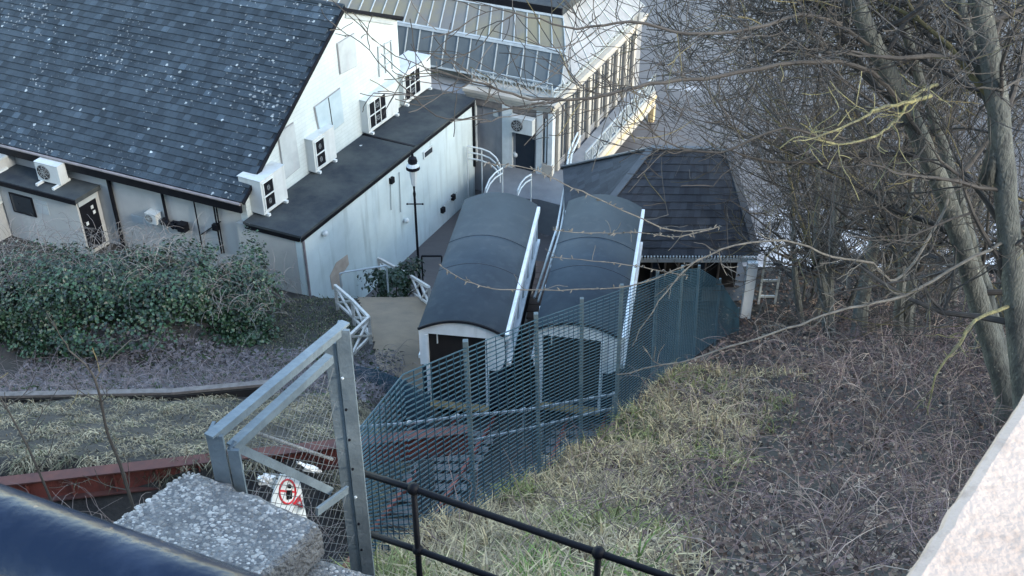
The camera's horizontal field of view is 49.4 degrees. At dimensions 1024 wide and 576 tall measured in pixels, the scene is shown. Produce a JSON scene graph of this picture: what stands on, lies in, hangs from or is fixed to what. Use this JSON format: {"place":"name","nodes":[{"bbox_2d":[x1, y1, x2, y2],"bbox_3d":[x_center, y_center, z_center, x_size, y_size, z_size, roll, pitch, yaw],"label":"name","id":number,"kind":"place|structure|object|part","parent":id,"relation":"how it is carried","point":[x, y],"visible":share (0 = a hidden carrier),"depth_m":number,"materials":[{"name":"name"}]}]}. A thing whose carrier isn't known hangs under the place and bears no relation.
{"place":"outdoors","nodes":[
{"label":"outdoors","id":0,"kind":"place"},
{"bbox_2d":[357,296,426,395],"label":"path","id":1,"kind":"structure","parent":0,"point":[395,321],"depth_m":37.85,"materials":[{"name":"grey concrete"}]},
{"bbox_2d":[0,235,1002,575],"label":"ground","id":2,"kind":"structure","parent":0,"point":[112,511],"depth_m":24.12,"materials":[{"name":"brown plant"}]},
{"bbox_2d":[0,153,15,240],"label":"side wing","id":3,"kind":"structure","parent":2,"relation":"on","point":[6,162],"depth_m":45.19,"materials":[{"name":"white paint"}]},
{"bbox_2d":[0,167,7,203],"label":"window","id":4,"kind":"structure","parent":3,"relation":"in","point":[1,201],"depth_m":44.80,"materials":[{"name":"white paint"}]},
{"bbox_2d":[0,373,91,501],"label":"sapling","id":5,"kind":"object","parent":2,"relation":"on","point":[33,459],"visible":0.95,"depth_m":9.35,"materials":[{"name":"brown plant"}]},
{"bbox_2d":[0,164,108,255],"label":"lean to","id":6,"kind":"object","parent":2,"relation":"on","point":[23,195],"visible":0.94,"depth_m":44.17,"materials":[{"name":"paint"}]},
{"bbox_2d":[8,192,36,217],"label":"window","id":7,"kind":"structure","parent":6,"relation":"in","point":[22,204],"depth_m":44.47,"materials":[{"name":"black glass"}]},
{"bbox_2d":[33,157,70,189],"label":"air conditioning unit","id":8,"kind":"object","parent":6,"relation":"on","point":[51,171],"visible":1,"depth_m":43.47,"materials":[{"name":"beige metal"}]},
{"bbox_2d":[79,198,105,250],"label":"door","id":9,"kind":"structure","parent":6,"relation":"in","point":[90,208],"depth_m":44.08,"materials":[{"name":"black paint"}]},
{"bbox_2d":[0,240,132,363],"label":"ivy bush","id":10,"kind":"object","parent":2,"relation":"on","point":[5,321],"visible":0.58,"depth_m":34.60,"materials":[{"name":"green plant"}]},
{"bbox_2d":[46,312,140,510],"bbox_3d":[-3.662,1.768,10.277,1.139,3.888,0.330,-23,40,-29],"label":"sapling","id":11,"kind":"object","parent":2,"relation":"on","point":[124,476],"visible":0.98,"depth_m":9.86,"materials":[{"name":"brown plant"}]},
{"bbox_2d":[6,239,183,322],"bbox_3d":[-13.558,-0.437,35.753,5.139,2.728,4.746,0,34,0],"label":"ivy bush","id":12,"kind":"object","parent":2,"relation":"on","point":[59,299],"visible":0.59,"depth_m":34.58,"materials":[{"name":"green plant"}]},
{"bbox_2d":[0,295,200,363],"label":"ivy bush","id":13,"kind":"object","parent":2,"relation":"on","point":[39,346],"visible":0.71,"depth_m":34.07,"materials":[{"name":"green plant"}]},
{"bbox_2d":[0,483,262,575],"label":"handrail","id":14,"kind":"object","parent":2,"relation":"on","point":[39,536],"visible":1,"depth_m":0.66,"materials":[{"name":"blue metal"}]},
{"bbox_2d":[0,380,267,402],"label":"coping wall","id":15,"kind":"structure","parent":2,"relation":"on","point":[245,389],"depth_m":28.47,"materials":[{"name":"grey concrete"}]},
{"bbox_2d":[89,233,224,331],"bbox_3d":[-11.566,-0.138,36.127,4.429,2.130,4.116,0,34,0],"label":"ivy bush","id":16,"kind":"object","parent":2,"relation":"on","point":[190,296],"visible":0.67,"depth_m":35.30,"materials":[{"name":"green plant"}]},
{"bbox_2d":[0,321,403,420],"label":"leaf litter","id":17,"kind":"object","parent":2,"relation":"on","point":[361,388],"visible":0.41,"depth_m":33.94,"materials":[{"name":"brown plant"}]},
{"bbox_2d":[0,389,414,542],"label":"bank grass","id":18,"kind":"structure","parent":2,"relation":"on","point":[33,408],"depth_m":24.42,"materials":[{"name":"green plant"}]},
{"bbox_2d":[138,246,286,334],"bbox_3d":[-9.904,0.165,37.455,4.634,2.061,3.868,0,34,0],"label":"ivy bush","id":19,"kind":"object","parent":2,"relation":"on","point":[231,313],"visible":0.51,"depth_m":36.90,"materials":[{"name":"green plant"}]},
{"bbox_2d":[0,424,468,527],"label":"steel girder","id":20,"kind":"object","parent":2,"relation":"on","point":[32,483],"visible":0.46,"depth_m":21.69,"materials":[{"name":"metal"}]},
{"bbox_2d":[0,0,475,297],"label":"hall building","id":21,"kind":"structure","parent":2,"relation":"on","point":[188,111],"depth_m":43.86,"materials":[{"name":"white paint"}]},
{"bbox_2d":[144,208,161,224],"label":"air conditioning unit","id":22,"kind":"object","parent":21,"relation":"attached to","point":[150,219],"visible":0.99,"depth_m":43.09,"materials":[{"name":"beige metal"}]},
{"bbox_2d":[160,217,189,232],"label":"pipe bundle","id":23,"kind":"object","parent":21,"relation":"attached to","point":[177,225],"visible":0.93,"depth_m":42.76,"materials":[{"name":"black paint"}]},
{"bbox_2d":[237,161,288,216],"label":"air conditioning unit","id":24,"kind":"object","parent":21,"relation":"on","point":[268,194],"visible":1,"depth_m":41.16,"materials":[{"name":"beige metal"}]},
{"bbox_2d":[278,122,299,178],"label":"boarded door","id":25,"kind":"structure","parent":21,"relation":"in","point":[287,141],"depth_m":42.49,"materials":[{"name":"white wood"}]},
{"bbox_2d":[304,124,336,173],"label":"air conditioning unit","id":26,"kind":"object","parent":21,"relation":"on","point":[320,146],"visible":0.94,"depth_m":43.91,"materials":[{"name":"beige metal"}]},
{"bbox_2d":[314,88,343,129],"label":"double door","id":27,"kind":"structure","parent":21,"relation":"in","point":[322,110],"depth_m":44.28,"materials":[{"name":"white wood"}]},
{"bbox_2d":[336,33,356,73],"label":"boarded window","id":28,"kind":"structure","parent":21,"relation":"in","point":[346,48],"depth_m":44.31,"materials":[{"name":"white wood"}]},
{"bbox_2d":[359,80,398,134],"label":"air conditioning unit","id":29,"kind":"object","parent":21,"relation":"on","point":[373,117],"visible":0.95,"depth_m":46.94,"materials":[{"name":"beige metal"}]},
{"bbox_2d":[377,40,392,76],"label":"window frame","id":30,"kind":"structure","parent":21,"relation":"in","point":[390,41],"depth_m":46.95,"materials":[{"name":"white wood"}]},
{"bbox_2d":[398,51,431,106],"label":"air conditioning unit","id":31,"kind":"object","parent":21,"relation":"on","point":[414,88],"visible":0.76,"depth_m":49.48,"materials":[{"name":"beige metal"}]},
{"bbox_2d":[423,145,432,158],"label":"vent window","id":32,"kind":"structure","parent":21,"relation":"in","point":[429,150],"depth_m":47.35,"materials":[{"name":"white paint"}]},
{"bbox_2d":[198,306,278,350],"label":"ivy bush","id":33,"kind":"object","parent":2,"relation":"on","point":[265,331],"visible":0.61,"depth_m":36.48,"materials":[{"name":"green plant"}]},
{"bbox_2d":[224,225,271,306],"bbox_3d":[-9.439,-0.646,39.861,1.771,2.820,2.853,0,34,0],"label":"ivy bush","id":34,"kind":"object","parent":2,"relation":"on","point":[251,257],"visible":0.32,"depth_m":39.85,"materials":[{"name":"green plant"}]},
{"bbox_2d":[204,320,374,575],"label":"gate frame","id":35,"kind":"object","parent":2,"relation":"on","point":[335,360],"visible":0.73,"depth_m":4.23,"materials":[{"name":"metal"}]},
{"bbox_2d":[256,473,278,488],"bbox_3d":[-0.915,0.731,4.190,0.052,0.129,0.097,24,41,30],"label":"plastic sheet","id":36,"kind":"object","parent":35,"relation":"attached to","point":[266,476],"visible":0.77,"depth_m":4.17,"materials":[{"name":"white plastic"}]},
{"bbox_2d":[271,474,306,517],"bbox_3d":[-0.867,0.839,4.295,0.012,0.338,0.188,18,38,25],"label":"warning sign","id":37,"kind":"object","parent":35,"relation":"attached to","point":[294,489],"visible":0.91,"depth_m":4.28,"materials":[{"name":"white paint"}]},
{"bbox_2d":[296,461,321,472],"bbox_3d":[-0.800,0.711,4.417,0.047,0.153,0.118,15,37,20],"label":"plastic sheet","id":38,"kind":"object","parent":35,"relation":"attached to","point":[312,468],"visible":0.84,"depth_m":4.39,"materials":[{"name":"white plastic"}]},
{"bbox_2d":[0,207,583,563],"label":"dry stems","id":39,"kind":"object","parent":2,"relation":"on","point":[196,382],"visible":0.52,"depth_m":34.26,"materials":[{"name":"plant"}]},
{"bbox_2d":[259,292,366,367],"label":"verge grass","id":40,"kind":"structure","parent":2,"relation":"on","point":[308,300],"depth_m":38.29,"materials":[{"name":"green plant"}]},
{"bbox_2d":[334,284,372,361],"bbox_3d":[-5.241,1.120,37.111,0.890,2.718,5.185,-8,35,-11],"label":"path fence","id":41,"kind":"object","parent":2,"relation":"on","point":[356,307],"visible":0.85,"depth_m":36.78,"materials":[{"name":"white wood"}]},
{"bbox_2d":[339,265,388,295],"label":"path handrail","id":42,"kind":"object","parent":2,"relation":"on","point":[340,273],"visible":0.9,"depth_m":40.63,"materials":[{"name":"white metal"}]},
{"bbox_2d":[357,256,425,297],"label":"ivy bush","id":43,"kind":"object","parent":2,"relation":"on","point":[401,282],"visible":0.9,"depth_m":42.10,"materials":[{"name":"green plant"}]},
{"bbox_2d":[354,365,430,429],"bbox_3d":[-3.516,3.173,32.084,3.299,2.139,0.350,23,41,30],"label":"fence","id":44,"kind":"object","parent":2,"relation":"on","point":[389,382],"visible":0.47,"depth_m":31.77,"materials":[{"name":"grey metal"}]},
{"bbox_2d":[377,257,430,303],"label":"path fence","id":45,"kind":"object","parent":2,"relation":"on","point":[421,284],"visible":0.59,"depth_m":41.32,"materials":[{"name":"white wood"}]},
{"bbox_2d":[336,329,526,567],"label":"rail track","id":46,"kind":"structure","parent":2,"relation":"on","point":[447,473],"depth_m":27.16,"materials":[{"name":"red metal"}]},
{"bbox_2d":[417,192,539,415],"bbox_3d":[-0.897,0.447,34.361,2.670,3.686,7.370,5,35,7],"label":"funicular car","id":47,"kind":"object","parent":46,"relation":"on","point":[494,241],"visible":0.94,"depth_m":32.29,"materials":[{"name":"blue paint"}]},
{"bbox_3d":[-1.502,2.178,31.777,1.800,2.400,0.040,5,35,7],"label":"doorway","id":48,"kind":"part","parent":47,"relation":"part of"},
{"bbox_3d":[-0.064,1.400,31.663,0.115,1.033,1.140,5,35,7],"label":"side window","id":49,"kind":"part","parent":47,"relation":"part of","materials":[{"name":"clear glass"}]},
{"bbox_3d":[0.087,0.784,32.563,0.115,1.033,1.140,5,35,7],"label":"side window","id":50,"kind":"part","parent":47,"relation":"part of","materials":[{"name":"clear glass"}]},
{"bbox_3d":[0.254,0.170,33.459,0.115,1.033,1.140,5,35,7],"label":"side window","id":51,"kind":"part","parent":47,"relation":"part of","materials":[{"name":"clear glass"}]},
{"bbox_3d":[0.411,-0.445,34.358,0.115,1.033,1.140,5,35,7],"label":"side window","id":52,"kind":"part","parent":47,"relation":"part of","materials":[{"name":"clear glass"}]},
{"bbox_3d":[0.570,-1.060,35.256,0.115,1.033,1.140,5,35,7],"label":"side window","id":53,"kind":"part","parent":47,"relation":"part of","materials":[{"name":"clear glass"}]},
{"bbox_3d":[0.730,-1.675,36.154,0.115,1.033,1.140,5,35,7],"label":"side window","id":54,"kind":"part","parent":47,"relation":"part of","materials":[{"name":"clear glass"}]},
{"bbox_2d":[360,392,614,518],"bbox_3d":[-0.496,3.721,25.036,6.074,2.970,0.981,-13,37,-19],"label":"pipe railing","id":55,"kind":"object","parent":2,"relation":"on","point":[477,439],"visible":0.3,"depth_m":24.48,"materials":[{"name":"grey metal"}]},
{"bbox_2d":[364,470,675,575],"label":"cliff handrail","id":56,"kind":"object","parent":2,"relation":"on","point":[418,550],"visible":0.98,"depth_m":4.98,"materials":[{"name":"black metal"}]},
{"bbox_2d":[526,261,551,356],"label":"boarding platform","id":57,"kind":"structure","parent":2,"relation":"on","point":[533,306],"depth_m":37.33,"materials":[{"name":"grey concrete"}]},
{"bbox_2d":[360,265,739,557],"bbox_3d":[2.857,1.168,21.895,0.745,16.921,25.056,11,36,16],"label":"fence","id":58,"kind":"object","parent":2,"relation":"on","point":[729,303],"visible":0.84,"depth_m":14.17,"materials":[{"name":"grey metal"}]},
{"bbox_2d":[330,357,823,575],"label":"grass","id":59,"kind":"structure","parent":2,"relation":"on","point":[399,561],"depth_m":11.87,"materials":[{"name":"green plant"}]},
{"bbox_2d":[536,379,621,474],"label":"rail track","id":60,"kind":"structure","parent":2,"relation":"on","point":[572,433],"depth_m":31.35,"materials":[{"name":"red metal"}]},
{"bbox_2d":[531,194,644,418],"bbox_3d":[2.408,0.513,34.265,2.670,3.686,7.370,6,35,8],"label":"funicular car","id":61,"kind":"object","parent":60,"relation":"on","point":[589,214],"visible":0.71,"depth_m":32.40,"materials":[{"name":"blue paint"}]},
{"bbox_3d":[1.711,2.233,31.697,1.800,2.400,0.040,6,35,8],"label":"doorway","id":62,"kind":"part","parent":61,"relation":"part of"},
{"bbox_3d":[3.165,1.479,31.547,0.115,1.033,1.140,6,35,8],"label":"side window","id":63,"kind":"part","parent":61,"relation":"part of","materials":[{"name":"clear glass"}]},
{"bbox_2d":[560,145,760,318],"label":"station shed","id":64,"kind":"structure","parent":2,"relation":"on","point":[608,175],"depth_m":38.67,"materials":[{"name":"stone"}]},
{"bbox_2d":[321,0,1023,425],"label":"bare tree","id":65,"kind":"object","parent":2,"relation":"on","point":[979,292],"visible":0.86,"depth_m":14.86,"materials":[{"name":"brown plant"}]},
{"bbox_2d":[439,242,720,293],"bbox_3d":[0.933,-0.264,14.240,3.761,0.632,0.273,-6,35,-9],"label":"bare shoot","id":66,"kind":"object","parent":65,"relation":"attached to","point":[467,280],"visible":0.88,"depth_m":14.29,"materials":[{"name":"brown plant"}]},
{"bbox_2d":[483,151,710,250],"bbox_3d":[1.095,-0.951,13.495,2.915,1.657,0.245,-9,35,-13],"label":"bare shoot","id":67,"kind":"object","parent":65,"relation":"attached to","point":[550,177],"visible":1,"depth_m":13.38,"materials":[{"name":"brown plant"}]},
{"bbox_2d":[546,249,687,278],"bbox_3d":[1.369,-0.284,14.300,1.886,0.581,0.169,-4,35,-6],"label":"bare shoot","id":68,"kind":"object","parent":65,"relation":"attached to","point":[620,264],"visible":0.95,"depth_m":14.30,"materials":[{"name":"brown plant"}]},
{"bbox_2d":[553,220,721,241],"bbox_3d":[1.607,-0.732,14.012,2.239,0.432,0.366,-5,35,-7],"label":"bare shoot","id":69,"kind":"object","parent":65,"relation":"attached to","point":[571,230],"visible":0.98,"depth_m":14.06,"materials":[{"name":"brown plant"}]},
{"bbox_2d":[337,265,1012,575],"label":"brambles","id":70,"kind":"object","parent":2,"relation":"on","point":[969,354],"visible":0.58,"depth_m":15.80,"materials":[{"name":"plant"}]},
{"bbox_2d":[375,270,1005,575],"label":"fallen leaves","id":71,"kind":"object","parent":2,"relation":"on","point":[759,546],"visible":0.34,"depth_m":15.34,"materials":[{"name":"brown plant"}]},
{"bbox_2d":[757,255,783,303],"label":"white ladder rail","id":72,"kind":"object","parent":2,"relation":"on","point":[767,280],"visible":0.57,"depth_m":40.08,"materials":[{"name":"metal"}]},
{"bbox_2d":[567,0,1023,414],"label":"bare tree","id":73,"kind":"object","parent":2,"relation":"on","point":[998,172],"visible":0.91,"depth_m":14.71,"materials":[{"name":"brown plant"}]},
{"bbox_2d":[705,68,918,321],"bbox_3d":[10.677,-2.680,38.235,8.858,8.838,8.961,0,34,0],"label":"bare tree","id":74,"kind":"object","parent":2,"relation":"on","point":[804,285],"visible":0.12,"depth_m":38.42,"materials":[{"name":"brown plant"}]},
{"bbox_2d":[633,0,1021,336],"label":"bare tree","id":75,"kind":"object","parent":2,"relation":"on","point":[814,272],"visible":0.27,"depth_m":33.27,"materials":[{"name":"brown plant"}]},
{"bbox_2d":[649,0,1023,326],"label":"bare tree","id":76,"kind":"object","parent":2,"relation":"on","point":[795,270],"visible":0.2,"depth_m":35.64,"materials":[{"name":"brown plant"}]},
{"bbox_2d":[657,0,1022,350],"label":"bare tree","id":77,"kind":"object","parent":2,"relation":"on","point":[859,313],"visible":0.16,"depth_m":29.92,"materials":[{"name":"brown plant"}]},
{"bbox_2d":[676,0,1023,318],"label":"bare tree","id":78,"kind":"object","parent":2,"relation":"on","point":[852,295],"visible":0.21,"depth_m":36.04,"materials":[{"name":"brown plant"}]},
{"bbox_2d":[684,0,1023,360],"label":"bare tree","id":79,"kind":"object","parent":2,"relation":"on","point":[899,302],"visible":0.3,"depth_m":28.08,"materials":[{"name":"brown plant"}]},
{"bbox_2d":[728,19,1023,416],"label":"bare tree","id":80,"kind":"object","parent":2,"relation":"on","point":[989,266],"visible":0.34,"depth_m":24.74,"materials":[{"name":"brown plant"}]},
{"bbox_2d":[767,0,1023,328],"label":"bare tree","id":81,"kind":"object","parent":2,"relation":"on","point":[959,139],"visible":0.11,"depth_m":37.61,"materials":[{"name":"brown plant"}]},
{"bbox_2d":[810,115,1023,338],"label":"bare tree","id":82,"kind":"object","parent":2,"relation":"on","point":[942,288],"visible":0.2,"depth_m":32.43,"materials":[{"name":"brown plant"}]},
{"bbox_2d":[867,159,994,314],"bbox_3d":[14.421,-1.978,39.013,5.920,6.800,7.288,0,34,0],"label":"bare tree","id":83,"kind":"object","parent":2,"relation":"on","point":[917,261],"visible":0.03,"depth_m":38.98,"materials":[{"name":"brown plant"}]},
{"bbox_2d":[864,27,1023,405],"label":"bare tree","id":84,"kind":"object","parent":2,"relation":"on","point":[993,283],"visible":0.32,"depth_m":21.54,"materials":[{"name":"brown plant"}]},
{"bbox_2d":[907,395,1023,575],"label":"parapet wall","id":85,"kind":"structure","parent":2,"relation":"on","point":[980,532],"depth_m":0.81,"materials":[{"name":"concrete"}]},
{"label":"concrete pier","id":86,"kind":"object","parent":2,"relation":"on","visible":0},
{"bbox_2d":[114,471,324,575],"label":"concrete block","id":87,"kind":"structure","parent":86,"relation":"on","point":[212,518],"depth_m":3.65,"materials":[{"name":"grey concrete"}]},
{"bbox_2d":[303,559,371,575],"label":"concrete block","id":88,"kind":"structure","parent":86,"relation":"on","point":[321,568],"depth_m":3.72,"materials":[{"name":"grey concrete"}]},
{"bbox_2d":[484,163,565,236],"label":"terrace pavement","id":89,"kind":"structure","parent":0,"point":[546,195],"depth_m":49.81,"materials":[{"name":"grey concrete"}]},
{"bbox_2d":[365,0,1023,296],"bbox_3d":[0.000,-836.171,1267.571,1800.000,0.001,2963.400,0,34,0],"label":"pavement","id":90,"kind":"structure","parent":0,"point":[437,242],"depth_m":59.76,"materials":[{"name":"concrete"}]},
{"bbox_2d":[421,255,442,279],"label":"barrier","id":91,"kind":"object","parent":90,"relation":"on","point":[428,256],"visible":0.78,"depth_m":42.28,"materials":[{"name":"black metal"}]},
{"bbox_2d":[324,0,656,190],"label":"pavilion","id":92,"kind":"structure","parent":90,"relation":"on","point":[499,140],"depth_m":51.30,"materials":[{"name":"white paint"}]},
{"bbox_2d":[510,113,535,135],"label":"air conditioning unit","id":93,"kind":"object","parent":92,"relation":"attached to","point":[527,127],"visible":0.98,"depth_m":49.59,"materials":[{"name":"beige metal"}]},
{"bbox_2d":[516,133,534,170],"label":"door","id":94,"kind":"structure","parent":92,"relation":"in","point":[525,154],"depth_m":50.81,"materials":[{"name":"blue paint"}]},
{"bbox_2d":[543,119,547,162],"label":"window","id":95,"kind":"structure","parent":92,"relation":"in","point":[545,140],"depth_m":50.04,"materials":[{"name":"grey glass"}]},
{"bbox_2d":[560,101,567,157],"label":"window","id":96,"kind":"structure","parent":92,"relation":"in","point":[563,116],"depth_m":50.93,"materials":[{"name":"grey glass"}]},
{"bbox_2d":[571,91,577,142],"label":"window","id":97,"kind":"structure","parent":92,"relation":"in","point":[574,128],"depth_m":51.84,"materials":[{"name":"grey glass"}]},
{"bbox_2d":[581,80,587,134],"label":"window","id":98,"kind":"structure","parent":92,"relation":"in","point":[584,93],"depth_m":52.86,"materials":[{"name":"glass"}]},
{"bbox_2d":[590,71,597,125],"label":"window","id":99,"kind":"structure","parent":92,"relation":"in","point":[593,104],"depth_m":53.78,"materials":[{"name":"glass"}]},
{"bbox_2d":[600,61,606,114],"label":"window","id":100,"kind":"structure","parent":92,"relation":"in","point":[604,67],"depth_m":54.66,"materials":[{"name":"glass"}]},
{"bbox_2d":[609,52,615,103],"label":"window","id":101,"kind":"structure","parent":92,"relation":"in","point":[613,61],"depth_m":55.46,"materials":[{"name":"glass"}]},
{"bbox_2d":[618,43,624,93],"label":"window","id":102,"kind":"structure","parent":92,"relation":"in","point":[621,64],"depth_m":56.40,"materials":[{"name":"glass"}]},
{"bbox_2d":[626,35,632,84],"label":"window","id":103,"kind":"structure","parent":92,"relation":"in","point":[630,45],"depth_m":57.50,"materials":[{"name":"glass"}]},
{"bbox_2d":[635,257,755,300],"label":"station pavement","id":104,"kind":"structure","parent":0,"point":[740,269],"depth_m":41.75,"materials":[{"name":"grey concrete"}]},
{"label":"pavement","id":105,"kind":"structure","parent":0,"visible":0},
{"bbox_2d":[406,150,423,295],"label":"street lamp","id":106,"kind":"object","parent":105,"relation":"on","point":[412,167],"visible":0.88,"depth_m":42.44,"materials":[{"name":"metal"}]},
{"bbox_2d":[467,146,500,197],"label":"step railing","id":107,"kind":"object","parent":105,"relation":"on","point":[498,167],"visible":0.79,"depth_m":50.32,"materials":[{"name":"white metal"}]},
{"bbox_2d":[485,167,502,192],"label":"step railing","id":108,"kind":"object","parent":105,"relation":"on","point":[486,191],"visible":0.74,"depth_m":48.25,"materials":[{"name":"white metal"}]},
{"bbox_2d":[517,174,531,201],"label":"step railing","id":109,"kind":"object","parent":105,"relation":"on","point":[530,175],"visible":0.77,"depth_m":48.13,"materials":[{"name":"white metal"}]},
{"bbox_2d":[533,132,580,301],"bbox_3d":[1.872,-1.035,43.283,0.449,7.668,15.998,4,35,6],"label":"platform handrail","id":110,"kind":"object","parent":105,"relation":"on","point":[546,260],"visible":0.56,"depth_m":38.36,"materials":[{"name":"white metal"}]}
]}

